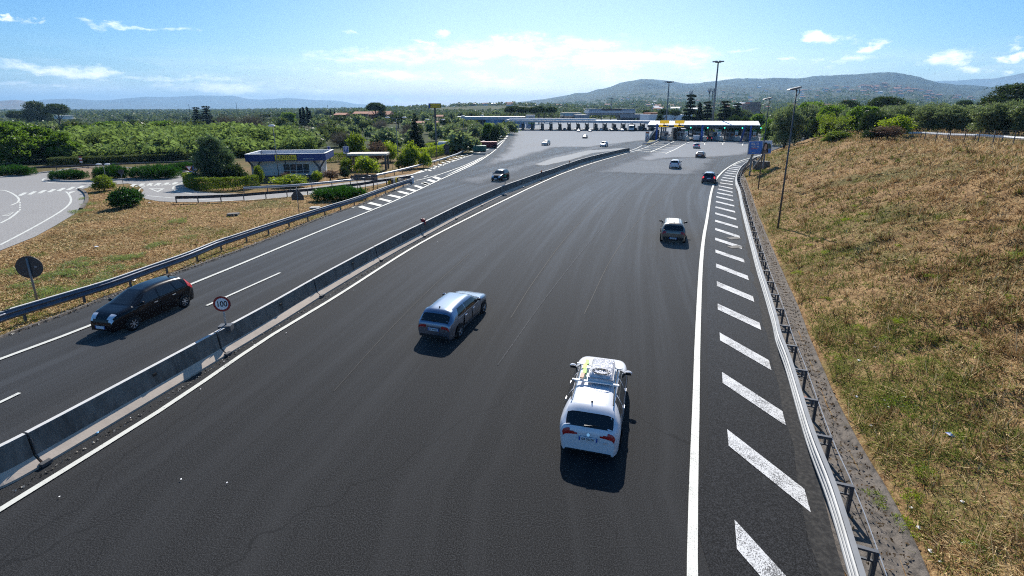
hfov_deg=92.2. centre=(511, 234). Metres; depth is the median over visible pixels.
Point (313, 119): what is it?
olive
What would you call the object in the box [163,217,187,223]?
weed
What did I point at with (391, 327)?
paving joint
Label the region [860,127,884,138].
dark shrub
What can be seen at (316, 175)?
shrub
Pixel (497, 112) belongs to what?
olive
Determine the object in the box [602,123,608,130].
toll island
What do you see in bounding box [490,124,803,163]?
toll plaza paving
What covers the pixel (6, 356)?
edge line
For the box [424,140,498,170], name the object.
hatch marking
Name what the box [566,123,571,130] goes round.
toll island
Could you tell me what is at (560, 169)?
barrier segment
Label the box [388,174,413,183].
crash cushion
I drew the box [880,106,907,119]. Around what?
olive tree
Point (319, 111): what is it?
tree
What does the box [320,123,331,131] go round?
tree
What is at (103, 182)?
green shrub
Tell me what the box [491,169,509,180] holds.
hatchback car
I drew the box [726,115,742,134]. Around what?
thicket tree
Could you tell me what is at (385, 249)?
barrier segment
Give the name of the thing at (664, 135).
toll island
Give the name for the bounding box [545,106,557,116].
stone pine
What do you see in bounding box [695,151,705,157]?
sports coupe
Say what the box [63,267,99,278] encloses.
weed
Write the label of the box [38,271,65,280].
weed
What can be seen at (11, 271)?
weed
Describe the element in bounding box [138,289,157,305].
side window
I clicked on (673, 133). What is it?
lorry
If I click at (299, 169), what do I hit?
window
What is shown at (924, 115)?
olive tree
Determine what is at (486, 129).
broadleaf tree
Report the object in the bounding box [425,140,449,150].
hedge
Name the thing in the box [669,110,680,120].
stone pine
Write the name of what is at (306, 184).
guard rail
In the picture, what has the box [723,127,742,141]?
toll island
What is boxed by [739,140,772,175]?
road sign
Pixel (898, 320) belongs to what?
weed
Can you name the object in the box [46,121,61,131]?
olive
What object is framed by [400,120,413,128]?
olive
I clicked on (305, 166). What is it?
window
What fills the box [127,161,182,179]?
juniper shrub
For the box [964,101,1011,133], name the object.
olive tree
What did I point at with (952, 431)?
weed
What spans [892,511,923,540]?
weed
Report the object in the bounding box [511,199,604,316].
paving joint
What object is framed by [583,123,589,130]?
toll island
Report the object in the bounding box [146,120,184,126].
broadleaf tree
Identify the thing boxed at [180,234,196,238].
weed
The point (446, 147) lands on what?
road sign
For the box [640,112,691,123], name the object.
building
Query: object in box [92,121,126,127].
broadleaf tree
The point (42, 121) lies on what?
olive
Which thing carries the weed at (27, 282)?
on the ground at (642, 88)
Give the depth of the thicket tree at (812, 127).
107.93 m
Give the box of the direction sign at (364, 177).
[350,174,377,189]
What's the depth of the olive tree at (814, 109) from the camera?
127.31 m
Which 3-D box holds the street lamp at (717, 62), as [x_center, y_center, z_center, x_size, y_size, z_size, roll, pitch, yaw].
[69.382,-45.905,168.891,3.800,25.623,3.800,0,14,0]
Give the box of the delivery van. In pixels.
[692,135,699,141]
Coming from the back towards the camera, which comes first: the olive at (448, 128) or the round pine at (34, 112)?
the round pine at (34, 112)
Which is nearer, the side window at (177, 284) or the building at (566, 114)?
the side window at (177, 284)
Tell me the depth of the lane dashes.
27.20 m
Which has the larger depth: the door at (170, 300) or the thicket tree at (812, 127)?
the thicket tree at (812, 127)
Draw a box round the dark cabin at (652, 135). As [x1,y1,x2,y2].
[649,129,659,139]
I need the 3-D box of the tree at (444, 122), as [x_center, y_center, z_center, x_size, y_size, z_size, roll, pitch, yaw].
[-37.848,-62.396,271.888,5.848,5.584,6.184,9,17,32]
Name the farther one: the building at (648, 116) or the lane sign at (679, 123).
the building at (648, 116)
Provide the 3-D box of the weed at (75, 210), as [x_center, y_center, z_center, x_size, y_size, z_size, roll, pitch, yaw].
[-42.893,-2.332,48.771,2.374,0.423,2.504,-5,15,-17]
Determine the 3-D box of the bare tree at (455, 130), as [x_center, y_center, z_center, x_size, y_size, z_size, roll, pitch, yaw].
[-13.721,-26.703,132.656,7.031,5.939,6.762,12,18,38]
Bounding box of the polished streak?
[497,194,632,364]
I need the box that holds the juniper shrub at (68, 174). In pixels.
[47,169,89,179]
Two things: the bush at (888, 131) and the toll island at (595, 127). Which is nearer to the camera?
the bush at (888, 131)
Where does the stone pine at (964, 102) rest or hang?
on the ground at (642, 88)
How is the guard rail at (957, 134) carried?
on the ground at (642, 88)
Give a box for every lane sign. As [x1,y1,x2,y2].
[659,120,668,127]
[674,120,684,127]
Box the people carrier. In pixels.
[90,274,193,331]
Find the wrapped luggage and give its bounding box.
[587,358,615,382]
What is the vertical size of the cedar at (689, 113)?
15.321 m
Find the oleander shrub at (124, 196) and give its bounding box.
[105,186,144,208]
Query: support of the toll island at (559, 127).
on the toll plaza paving at (526, 141)
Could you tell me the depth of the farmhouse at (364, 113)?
335.48 m
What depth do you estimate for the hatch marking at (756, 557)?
15.12 m
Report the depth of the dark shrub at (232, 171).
66.25 m
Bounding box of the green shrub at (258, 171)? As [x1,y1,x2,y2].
[253,164,264,183]
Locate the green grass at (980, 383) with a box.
[757,129,1023,401]
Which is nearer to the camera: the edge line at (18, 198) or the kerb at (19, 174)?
the edge line at (18, 198)
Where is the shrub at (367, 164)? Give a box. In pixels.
[350,156,381,173]
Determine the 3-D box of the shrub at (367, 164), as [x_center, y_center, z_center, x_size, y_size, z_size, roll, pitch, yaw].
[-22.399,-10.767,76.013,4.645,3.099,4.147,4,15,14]
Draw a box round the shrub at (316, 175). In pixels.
[311,171,323,180]
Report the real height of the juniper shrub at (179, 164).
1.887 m
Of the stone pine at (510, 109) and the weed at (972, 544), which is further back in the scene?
the stone pine at (510, 109)
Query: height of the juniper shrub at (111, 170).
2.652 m
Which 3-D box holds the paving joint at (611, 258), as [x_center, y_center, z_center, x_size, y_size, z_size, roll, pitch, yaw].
[12.050,-1.202,44.891,1.134,0.001,44.934,6,16,23]
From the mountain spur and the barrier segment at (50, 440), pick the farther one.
the mountain spur
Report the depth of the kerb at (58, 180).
70.61 m
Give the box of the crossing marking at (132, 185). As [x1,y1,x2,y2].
[18,182,182,209]
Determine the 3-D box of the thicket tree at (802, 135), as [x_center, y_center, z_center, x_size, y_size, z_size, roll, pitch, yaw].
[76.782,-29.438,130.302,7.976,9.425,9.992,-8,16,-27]
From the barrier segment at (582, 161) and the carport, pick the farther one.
the barrier segment at (582, 161)
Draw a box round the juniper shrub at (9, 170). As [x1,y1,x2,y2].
[0,163,38,175]
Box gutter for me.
[739,147,929,575]
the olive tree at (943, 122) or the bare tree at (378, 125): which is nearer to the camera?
the olive tree at (943, 122)
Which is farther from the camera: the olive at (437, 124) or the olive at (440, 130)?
the olive at (437, 124)
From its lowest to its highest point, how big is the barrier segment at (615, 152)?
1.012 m
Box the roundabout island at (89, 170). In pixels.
[60,167,186,179]
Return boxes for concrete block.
[752,161,769,169]
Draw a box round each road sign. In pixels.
[15,256,42,299]
[118,170,123,185]
[213,296,233,331]
[291,187,303,213]
[343,146,348,156]
[443,144,448,156]
[502,174,507,183]
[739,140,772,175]
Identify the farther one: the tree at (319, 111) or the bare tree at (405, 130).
the tree at (319, 111)
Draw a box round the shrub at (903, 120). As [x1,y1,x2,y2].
[874,114,917,134]
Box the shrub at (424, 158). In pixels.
[417,150,432,166]
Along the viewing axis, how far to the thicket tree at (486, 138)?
145.49 m
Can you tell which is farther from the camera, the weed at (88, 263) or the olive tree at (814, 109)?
the olive tree at (814, 109)
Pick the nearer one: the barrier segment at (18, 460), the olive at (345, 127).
the barrier segment at (18, 460)
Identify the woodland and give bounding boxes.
[0,88,985,127]
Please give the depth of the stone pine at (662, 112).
270.44 m
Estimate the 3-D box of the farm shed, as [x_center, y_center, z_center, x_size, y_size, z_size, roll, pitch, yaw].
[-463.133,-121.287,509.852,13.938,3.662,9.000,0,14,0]
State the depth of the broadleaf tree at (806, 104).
177.89 m
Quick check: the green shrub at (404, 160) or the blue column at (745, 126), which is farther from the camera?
the blue column at (745, 126)
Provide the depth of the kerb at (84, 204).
54.87 m
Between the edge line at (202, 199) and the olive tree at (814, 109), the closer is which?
the edge line at (202, 199)
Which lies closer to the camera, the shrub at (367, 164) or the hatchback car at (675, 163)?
the shrub at (367, 164)
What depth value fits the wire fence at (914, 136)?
56.18 m
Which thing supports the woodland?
on the ground at (642, 88)
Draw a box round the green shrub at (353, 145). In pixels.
[344,131,368,158]
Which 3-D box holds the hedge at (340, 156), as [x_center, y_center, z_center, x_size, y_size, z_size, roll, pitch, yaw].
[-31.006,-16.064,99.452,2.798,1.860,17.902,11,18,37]
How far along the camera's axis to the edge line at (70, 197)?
45.30 m
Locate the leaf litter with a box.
[741,180,926,575]
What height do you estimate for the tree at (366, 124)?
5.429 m
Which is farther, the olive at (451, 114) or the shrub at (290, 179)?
the olive at (451, 114)
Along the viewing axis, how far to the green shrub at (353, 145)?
95.60 m
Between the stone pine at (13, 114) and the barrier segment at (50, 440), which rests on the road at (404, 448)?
the barrier segment at (50, 440)
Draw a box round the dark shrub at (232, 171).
[219,162,247,182]
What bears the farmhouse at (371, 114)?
on the ground at (642, 88)
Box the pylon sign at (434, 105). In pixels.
[428,103,440,145]
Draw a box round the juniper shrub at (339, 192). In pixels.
[309,183,367,201]
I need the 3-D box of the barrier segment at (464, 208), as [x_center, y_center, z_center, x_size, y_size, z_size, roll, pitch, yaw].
[-4.606,-2.707,48.773,0.960,1.012,6.821,4,15,16]
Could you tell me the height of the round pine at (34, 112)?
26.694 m
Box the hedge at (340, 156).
[327,150,369,161]
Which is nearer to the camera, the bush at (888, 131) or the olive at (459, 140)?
the bush at (888, 131)
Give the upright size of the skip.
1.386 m
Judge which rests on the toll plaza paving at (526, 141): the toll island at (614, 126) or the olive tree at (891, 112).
the toll island at (614, 126)
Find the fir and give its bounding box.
[407,113,425,151]
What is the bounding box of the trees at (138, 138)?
[49,121,318,160]
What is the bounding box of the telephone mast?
[708,88,714,118]
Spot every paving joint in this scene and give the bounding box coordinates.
[334,255,467,390]
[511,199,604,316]
[584,189,672,313]
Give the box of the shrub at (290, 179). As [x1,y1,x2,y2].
[268,174,308,186]
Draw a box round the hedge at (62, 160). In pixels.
[46,152,193,164]
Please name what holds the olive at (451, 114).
on the ground at (642, 88)
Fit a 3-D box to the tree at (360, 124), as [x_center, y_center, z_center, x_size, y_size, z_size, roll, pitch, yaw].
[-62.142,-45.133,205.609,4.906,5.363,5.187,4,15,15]
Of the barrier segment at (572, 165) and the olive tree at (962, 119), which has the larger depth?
the barrier segment at (572, 165)
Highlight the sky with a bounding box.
[0,0,1023,106]
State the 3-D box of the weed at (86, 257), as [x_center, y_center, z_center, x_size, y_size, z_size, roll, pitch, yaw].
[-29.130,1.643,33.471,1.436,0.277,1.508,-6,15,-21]
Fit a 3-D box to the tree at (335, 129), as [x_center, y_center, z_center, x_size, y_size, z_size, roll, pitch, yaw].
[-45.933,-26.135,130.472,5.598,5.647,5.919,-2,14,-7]
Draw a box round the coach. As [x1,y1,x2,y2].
[627,124,633,130]
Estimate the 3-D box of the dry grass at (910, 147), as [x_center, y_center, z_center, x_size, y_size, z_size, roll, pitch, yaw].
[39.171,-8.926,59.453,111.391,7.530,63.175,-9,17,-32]
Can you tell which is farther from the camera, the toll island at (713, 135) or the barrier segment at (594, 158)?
the toll island at (713, 135)
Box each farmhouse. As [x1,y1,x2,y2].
[334,113,350,117]
[352,111,369,116]
[368,111,393,123]
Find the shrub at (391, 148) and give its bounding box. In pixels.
[383,140,399,161]
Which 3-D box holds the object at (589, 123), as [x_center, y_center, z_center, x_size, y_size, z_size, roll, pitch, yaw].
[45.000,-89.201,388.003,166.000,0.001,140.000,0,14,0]
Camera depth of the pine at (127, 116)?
623.93 m
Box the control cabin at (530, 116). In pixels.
[526,115,534,127]
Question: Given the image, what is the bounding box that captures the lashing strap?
[580,359,588,378]
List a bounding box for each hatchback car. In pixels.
[418,291,486,339]
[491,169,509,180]
[600,141,607,146]
[669,159,681,168]
[693,143,699,147]
[701,171,717,183]
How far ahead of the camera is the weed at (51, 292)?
27.19 m
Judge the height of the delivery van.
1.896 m
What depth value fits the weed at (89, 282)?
29.16 m
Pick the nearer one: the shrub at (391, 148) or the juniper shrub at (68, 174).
the juniper shrub at (68, 174)
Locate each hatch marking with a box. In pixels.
[359,176,441,209]
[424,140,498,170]
[715,165,810,575]
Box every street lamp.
[268,125,278,175]
[385,117,406,168]
[426,119,444,157]
[664,81,673,130]
[710,61,723,130]
[757,97,772,189]
[777,86,801,227]
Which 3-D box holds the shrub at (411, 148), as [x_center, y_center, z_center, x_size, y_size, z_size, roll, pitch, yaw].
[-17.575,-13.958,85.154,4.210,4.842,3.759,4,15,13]
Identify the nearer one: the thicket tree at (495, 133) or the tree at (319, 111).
the thicket tree at (495, 133)
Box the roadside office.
[244,149,333,178]
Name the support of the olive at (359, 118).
on the ground at (642, 88)
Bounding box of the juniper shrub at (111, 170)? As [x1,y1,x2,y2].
[90,162,128,178]
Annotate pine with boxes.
[4,110,21,121]
[18,100,53,123]
[42,103,70,123]
[122,114,138,118]
[257,113,273,118]
[328,115,349,123]
[365,102,386,120]
[377,109,387,116]
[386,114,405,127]
[504,106,515,115]
[516,106,528,115]
[527,107,539,115]
[535,106,545,123]
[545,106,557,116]
[655,114,663,127]
[657,109,669,118]
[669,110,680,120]
[725,107,736,118]
[837,99,860,108]
[865,95,906,107]
[954,99,974,107]
[971,82,1023,106]
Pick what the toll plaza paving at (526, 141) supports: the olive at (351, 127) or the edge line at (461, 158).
the edge line at (461, 158)
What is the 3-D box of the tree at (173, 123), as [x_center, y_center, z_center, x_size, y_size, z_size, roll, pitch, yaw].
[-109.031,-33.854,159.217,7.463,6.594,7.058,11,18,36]
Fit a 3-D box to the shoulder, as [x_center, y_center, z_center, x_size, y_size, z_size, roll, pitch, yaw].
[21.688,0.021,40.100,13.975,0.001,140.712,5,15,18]
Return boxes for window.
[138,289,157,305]
[155,283,174,295]
[170,280,183,288]
[283,164,289,172]
[289,164,296,173]
[296,163,302,173]
[302,163,309,172]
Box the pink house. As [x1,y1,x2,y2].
[742,102,760,113]
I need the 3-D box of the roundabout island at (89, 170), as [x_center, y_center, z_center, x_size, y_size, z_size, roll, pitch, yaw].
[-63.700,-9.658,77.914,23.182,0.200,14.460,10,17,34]
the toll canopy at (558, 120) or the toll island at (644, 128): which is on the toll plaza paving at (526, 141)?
the toll island at (644, 128)
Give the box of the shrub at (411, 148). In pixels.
[399,140,420,164]
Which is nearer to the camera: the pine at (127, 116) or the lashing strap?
the lashing strap
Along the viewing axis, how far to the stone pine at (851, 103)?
219.78 m
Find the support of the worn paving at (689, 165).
on the road at (404, 448)
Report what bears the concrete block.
on the ground at (642, 88)
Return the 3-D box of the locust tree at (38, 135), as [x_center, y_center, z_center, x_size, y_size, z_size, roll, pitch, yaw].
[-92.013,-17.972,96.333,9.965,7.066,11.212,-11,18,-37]
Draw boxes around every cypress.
[298,108,302,125]
[301,107,306,127]
[305,107,308,126]
[694,102,703,131]
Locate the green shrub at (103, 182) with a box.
[89,174,117,190]
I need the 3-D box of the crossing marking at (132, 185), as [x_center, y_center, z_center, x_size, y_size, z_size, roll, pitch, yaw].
[-53.064,-5.262,60.788,12.738,0.001,20.150,4,15,15]
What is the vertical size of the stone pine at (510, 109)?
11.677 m
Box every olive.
[29,120,47,125]
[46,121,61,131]
[296,127,326,148]
[308,116,326,126]
[313,120,321,126]
[336,125,350,133]
[346,124,361,133]
[349,113,365,126]
[362,125,378,137]
[367,126,404,148]
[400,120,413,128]
[403,129,423,144]
[419,112,433,120]
[422,118,440,127]
[424,121,434,132]
[428,126,444,139]
[442,124,460,137]
[445,129,481,150]
[446,112,457,119]
[451,116,462,123]
[467,123,481,137]
[490,122,508,135]
[494,110,503,114]
[506,121,519,132]
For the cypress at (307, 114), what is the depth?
281.32 m
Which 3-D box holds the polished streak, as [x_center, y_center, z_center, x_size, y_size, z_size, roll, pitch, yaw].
[6.761,0.193,39.451,0.441,0.001,43.180,5,15,20]
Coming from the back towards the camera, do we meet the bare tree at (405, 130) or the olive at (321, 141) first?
the bare tree at (405, 130)
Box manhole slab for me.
[226,212,239,215]
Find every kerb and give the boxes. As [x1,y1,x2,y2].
[0,171,49,177]
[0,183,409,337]
[53,166,188,181]
[77,188,88,209]
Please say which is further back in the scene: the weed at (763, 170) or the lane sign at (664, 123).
the lane sign at (664, 123)
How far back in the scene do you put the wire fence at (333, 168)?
70.68 m
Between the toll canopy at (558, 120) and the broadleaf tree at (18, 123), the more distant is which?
the toll canopy at (558, 120)
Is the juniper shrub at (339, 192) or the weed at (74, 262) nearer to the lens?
the weed at (74, 262)
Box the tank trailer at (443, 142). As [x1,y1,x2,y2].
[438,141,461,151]
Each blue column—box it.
[655,124,657,139]
[700,125,703,141]
[740,125,746,142]
[748,125,752,142]
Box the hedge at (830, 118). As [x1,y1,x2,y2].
[812,112,855,138]
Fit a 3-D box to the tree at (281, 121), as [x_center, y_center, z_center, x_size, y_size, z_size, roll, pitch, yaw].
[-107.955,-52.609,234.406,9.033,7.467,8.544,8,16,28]
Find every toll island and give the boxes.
[557,123,562,130]
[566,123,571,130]
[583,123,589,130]
[592,123,598,130]
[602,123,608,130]
[609,123,617,130]
[617,123,627,130]
[640,123,646,130]
[659,127,672,140]
[673,127,690,141]
[689,127,707,141]
[707,127,724,141]
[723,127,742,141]
[741,128,761,140]
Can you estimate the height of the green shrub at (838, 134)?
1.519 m
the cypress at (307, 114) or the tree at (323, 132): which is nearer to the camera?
the tree at (323, 132)
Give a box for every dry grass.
[0,184,392,334]
[745,127,1023,575]
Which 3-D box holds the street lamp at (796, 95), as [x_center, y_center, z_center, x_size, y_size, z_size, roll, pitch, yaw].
[21.634,-5.790,39.179,0.948,11.467,0.400,0,14,0]
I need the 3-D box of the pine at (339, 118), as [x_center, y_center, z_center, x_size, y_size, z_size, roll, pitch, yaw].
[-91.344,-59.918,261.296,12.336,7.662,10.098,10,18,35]
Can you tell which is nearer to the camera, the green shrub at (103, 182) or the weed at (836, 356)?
the weed at (836, 356)
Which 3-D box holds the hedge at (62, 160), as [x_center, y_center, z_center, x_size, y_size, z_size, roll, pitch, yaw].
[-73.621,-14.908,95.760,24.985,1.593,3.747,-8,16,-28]
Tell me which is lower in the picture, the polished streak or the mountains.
the polished streak
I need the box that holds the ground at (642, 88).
[0,72,1023,575]
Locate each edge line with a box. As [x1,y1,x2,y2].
[0,148,642,511]
[0,150,494,359]
[0,191,71,244]
[0,211,18,222]
[2,190,19,204]
[154,196,233,200]
[412,136,506,174]
[687,155,758,575]
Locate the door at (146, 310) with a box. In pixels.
[138,299,160,319]
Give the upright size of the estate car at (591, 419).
1.610 m
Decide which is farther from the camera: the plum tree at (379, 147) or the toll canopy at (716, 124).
the toll canopy at (716, 124)
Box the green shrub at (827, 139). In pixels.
[820,137,837,141]
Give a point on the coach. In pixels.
(630, 127)
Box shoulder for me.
[698,159,821,575]
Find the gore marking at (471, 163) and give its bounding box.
[452,149,495,172]
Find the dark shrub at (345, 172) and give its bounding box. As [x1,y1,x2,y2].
[339,166,349,177]
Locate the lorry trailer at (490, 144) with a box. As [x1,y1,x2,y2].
[480,141,496,147]
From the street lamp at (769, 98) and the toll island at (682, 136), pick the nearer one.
the street lamp at (769, 98)
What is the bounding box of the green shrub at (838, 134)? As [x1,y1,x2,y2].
[822,130,853,138]
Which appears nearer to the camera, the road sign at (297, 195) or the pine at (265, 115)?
the road sign at (297, 195)
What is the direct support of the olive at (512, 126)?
on the ground at (642, 88)
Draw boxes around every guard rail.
[0,178,411,322]
[31,160,203,169]
[175,175,411,202]
[243,136,502,192]
[735,156,886,575]
[894,132,1023,141]
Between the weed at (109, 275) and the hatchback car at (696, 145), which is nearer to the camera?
the weed at (109, 275)
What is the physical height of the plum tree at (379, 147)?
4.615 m
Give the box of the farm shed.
[54,115,73,118]
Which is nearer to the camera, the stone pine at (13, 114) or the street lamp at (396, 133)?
the street lamp at (396, 133)
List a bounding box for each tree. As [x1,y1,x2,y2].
[0,120,32,147]
[0,122,43,163]
[18,125,57,160]
[41,131,83,159]
[52,119,87,131]
[63,125,92,132]
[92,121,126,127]
[125,119,148,126]
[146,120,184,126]
[164,119,184,127]
[186,118,209,125]
[188,133,236,182]
[211,114,238,123]
[230,111,269,126]
[273,116,294,125]
[279,112,296,124]
[316,108,324,114]
[316,128,329,142]
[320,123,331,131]
[321,170,341,180]
[326,125,346,139]
[326,130,350,148]
[340,131,361,149]
[357,120,366,131]
[361,120,376,130]
[362,139,389,161]
[371,119,388,129]
[399,128,411,138]
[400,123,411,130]
[417,124,423,132]
[438,117,448,124]
[451,126,469,138]
[455,120,468,127]
[467,111,478,115]
[469,121,482,130]
[478,134,489,140]
[482,123,492,137]
[489,124,500,140]
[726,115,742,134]
[738,115,750,135]
[743,109,754,117]
[750,113,765,134]
[760,118,777,144]
[768,102,810,148]
[796,103,820,139]
[796,106,815,140]
[798,100,824,108]
[805,117,828,135]
[816,104,846,132]
[835,109,854,131]
[840,105,879,131]
[857,109,888,130]
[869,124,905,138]
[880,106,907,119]
[897,103,923,129]
[911,101,949,131]
[930,103,968,131]
[946,104,983,131]
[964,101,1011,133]
[988,98,1023,133]
[1001,98,1023,133]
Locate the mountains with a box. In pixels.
[35,95,406,108]
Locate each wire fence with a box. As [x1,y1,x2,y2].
[253,156,437,183]
[911,130,1023,144]
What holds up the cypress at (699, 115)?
on the ground at (642, 88)
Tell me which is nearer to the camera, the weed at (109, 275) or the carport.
the weed at (109, 275)
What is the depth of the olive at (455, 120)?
235.52 m
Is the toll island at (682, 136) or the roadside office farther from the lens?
the toll island at (682, 136)
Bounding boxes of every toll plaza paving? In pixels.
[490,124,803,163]
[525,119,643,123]
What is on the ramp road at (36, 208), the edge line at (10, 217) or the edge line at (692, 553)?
the edge line at (10, 217)
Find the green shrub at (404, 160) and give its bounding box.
[394,152,415,168]
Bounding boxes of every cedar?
[191,107,202,122]
[200,106,214,123]
[681,94,696,133]
[701,101,714,133]
[715,100,733,133]
[729,103,742,117]
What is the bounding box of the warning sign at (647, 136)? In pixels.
[645,131,649,141]
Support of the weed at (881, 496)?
on the ground at (642, 88)
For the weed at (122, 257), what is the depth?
33.57 m
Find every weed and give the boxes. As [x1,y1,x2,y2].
[0,266,18,275]
[7,279,39,288]
[12,298,35,306]
[22,282,73,300]
[33,286,72,298]
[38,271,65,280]
[40,268,79,277]
[57,259,79,268]
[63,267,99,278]
[67,208,94,213]
[73,274,113,285]
[75,256,94,261]
[76,260,103,268]
[89,272,112,281]
[96,263,138,273]
[103,254,125,260]
[115,254,142,260]
[124,251,148,257]
[130,262,146,268]
[146,240,170,247]
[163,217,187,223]
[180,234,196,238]
[752,169,770,172]
[829,350,842,359]
[860,487,901,509]
[869,392,920,420]
[890,317,909,324]
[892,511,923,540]
[900,487,926,503]
[905,456,941,480]
[948,430,971,444]
[957,536,1001,570]
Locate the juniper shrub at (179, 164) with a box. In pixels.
[166,161,197,170]
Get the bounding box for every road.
[0,132,810,575]
[0,173,409,249]
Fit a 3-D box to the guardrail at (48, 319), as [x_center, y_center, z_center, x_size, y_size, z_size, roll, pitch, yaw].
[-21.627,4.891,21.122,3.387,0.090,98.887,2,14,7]
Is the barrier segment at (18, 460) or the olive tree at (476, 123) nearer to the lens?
the barrier segment at (18, 460)
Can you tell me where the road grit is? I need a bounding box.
[12,174,557,490]
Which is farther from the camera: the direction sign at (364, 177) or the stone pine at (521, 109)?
the stone pine at (521, 109)
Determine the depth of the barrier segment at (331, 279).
29.50 m
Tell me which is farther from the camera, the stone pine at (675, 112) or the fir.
the stone pine at (675, 112)
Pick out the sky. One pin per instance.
(387, 52)
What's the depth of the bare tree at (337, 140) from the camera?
113.64 m
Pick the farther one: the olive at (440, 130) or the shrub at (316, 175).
the olive at (440, 130)
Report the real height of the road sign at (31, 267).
2.588 m
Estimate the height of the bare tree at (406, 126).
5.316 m
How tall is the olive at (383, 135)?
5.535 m
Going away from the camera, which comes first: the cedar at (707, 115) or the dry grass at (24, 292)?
the dry grass at (24, 292)
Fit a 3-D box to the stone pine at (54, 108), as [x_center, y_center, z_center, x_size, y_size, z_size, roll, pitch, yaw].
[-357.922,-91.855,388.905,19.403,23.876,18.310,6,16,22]
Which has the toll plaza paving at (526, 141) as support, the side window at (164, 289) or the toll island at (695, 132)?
the toll island at (695, 132)
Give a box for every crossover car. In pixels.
[541,140,549,145]
[659,218,687,242]
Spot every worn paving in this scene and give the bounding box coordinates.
[458,142,627,183]
[595,157,718,174]
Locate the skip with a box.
[473,145,485,151]
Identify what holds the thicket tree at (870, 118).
on the ground at (642, 88)
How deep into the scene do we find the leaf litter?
16.68 m
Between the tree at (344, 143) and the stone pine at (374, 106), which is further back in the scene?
the stone pine at (374, 106)
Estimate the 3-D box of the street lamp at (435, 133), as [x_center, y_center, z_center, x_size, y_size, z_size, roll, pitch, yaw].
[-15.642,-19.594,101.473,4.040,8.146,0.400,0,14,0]
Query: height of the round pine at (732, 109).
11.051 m
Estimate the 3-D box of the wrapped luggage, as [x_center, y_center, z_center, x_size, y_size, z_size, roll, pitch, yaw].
[2.964,4.404,16.185,0.800,0.297,1.320,4,15,15]
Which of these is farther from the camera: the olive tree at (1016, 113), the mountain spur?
the mountain spur
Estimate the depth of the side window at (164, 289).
24.41 m
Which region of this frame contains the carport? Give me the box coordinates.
[347,152,389,170]
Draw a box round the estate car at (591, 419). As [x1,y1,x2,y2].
[560,356,631,456]
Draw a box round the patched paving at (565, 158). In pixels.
[536,148,624,165]
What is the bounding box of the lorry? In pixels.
[671,128,680,137]
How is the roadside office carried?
on the ground at (642, 88)
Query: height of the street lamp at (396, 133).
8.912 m
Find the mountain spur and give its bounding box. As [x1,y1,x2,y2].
[0,100,30,108]
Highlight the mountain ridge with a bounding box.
[934,73,1023,87]
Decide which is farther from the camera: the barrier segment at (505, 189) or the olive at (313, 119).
the olive at (313, 119)
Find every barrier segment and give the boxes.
[0,433,40,488]
[25,333,225,467]
[214,279,320,356]
[312,246,379,296]
[374,224,423,260]
[419,208,455,236]
[452,196,480,218]
[478,187,502,205]
[500,180,522,195]
[520,173,539,186]
[538,168,555,180]
[554,164,567,174]
[566,160,578,169]
[578,157,589,165]
[589,154,600,161]
[600,152,611,158]
[611,149,621,155]
[621,148,629,153]
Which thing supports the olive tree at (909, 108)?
on the ground at (642, 88)
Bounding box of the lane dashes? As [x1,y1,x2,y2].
[0,272,279,402]
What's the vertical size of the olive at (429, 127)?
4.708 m
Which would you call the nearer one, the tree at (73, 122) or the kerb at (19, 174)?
the kerb at (19, 174)
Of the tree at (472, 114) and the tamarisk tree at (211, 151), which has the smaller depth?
the tamarisk tree at (211, 151)
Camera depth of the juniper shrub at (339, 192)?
54.99 m
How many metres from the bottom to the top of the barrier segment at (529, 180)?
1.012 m
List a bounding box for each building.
[456,116,524,126]
[560,112,581,117]
[573,109,639,119]
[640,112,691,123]
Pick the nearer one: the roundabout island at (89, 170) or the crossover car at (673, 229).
the crossover car at (673, 229)
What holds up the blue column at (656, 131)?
on the toll plaza paving at (526, 141)
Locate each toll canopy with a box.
[505,118,649,122]
[647,121,759,128]
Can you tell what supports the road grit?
on the road at (404, 448)
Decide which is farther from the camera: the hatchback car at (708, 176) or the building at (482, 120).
the building at (482, 120)
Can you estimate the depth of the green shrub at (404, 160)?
83.12 m
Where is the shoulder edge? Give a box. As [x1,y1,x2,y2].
[735,167,844,575]
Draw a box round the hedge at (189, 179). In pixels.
[181,172,259,190]
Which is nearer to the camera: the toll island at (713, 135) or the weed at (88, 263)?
the weed at (88, 263)
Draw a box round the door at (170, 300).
[160,291,178,309]
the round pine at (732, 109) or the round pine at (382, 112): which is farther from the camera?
the round pine at (382, 112)
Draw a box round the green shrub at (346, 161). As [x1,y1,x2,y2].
[339,157,352,170]
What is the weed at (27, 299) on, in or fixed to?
on the ground at (642, 88)
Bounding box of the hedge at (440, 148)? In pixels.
[418,144,461,156]
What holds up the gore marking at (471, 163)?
on the toll plaza paving at (526, 141)
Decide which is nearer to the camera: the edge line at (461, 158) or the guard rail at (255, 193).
the guard rail at (255, 193)

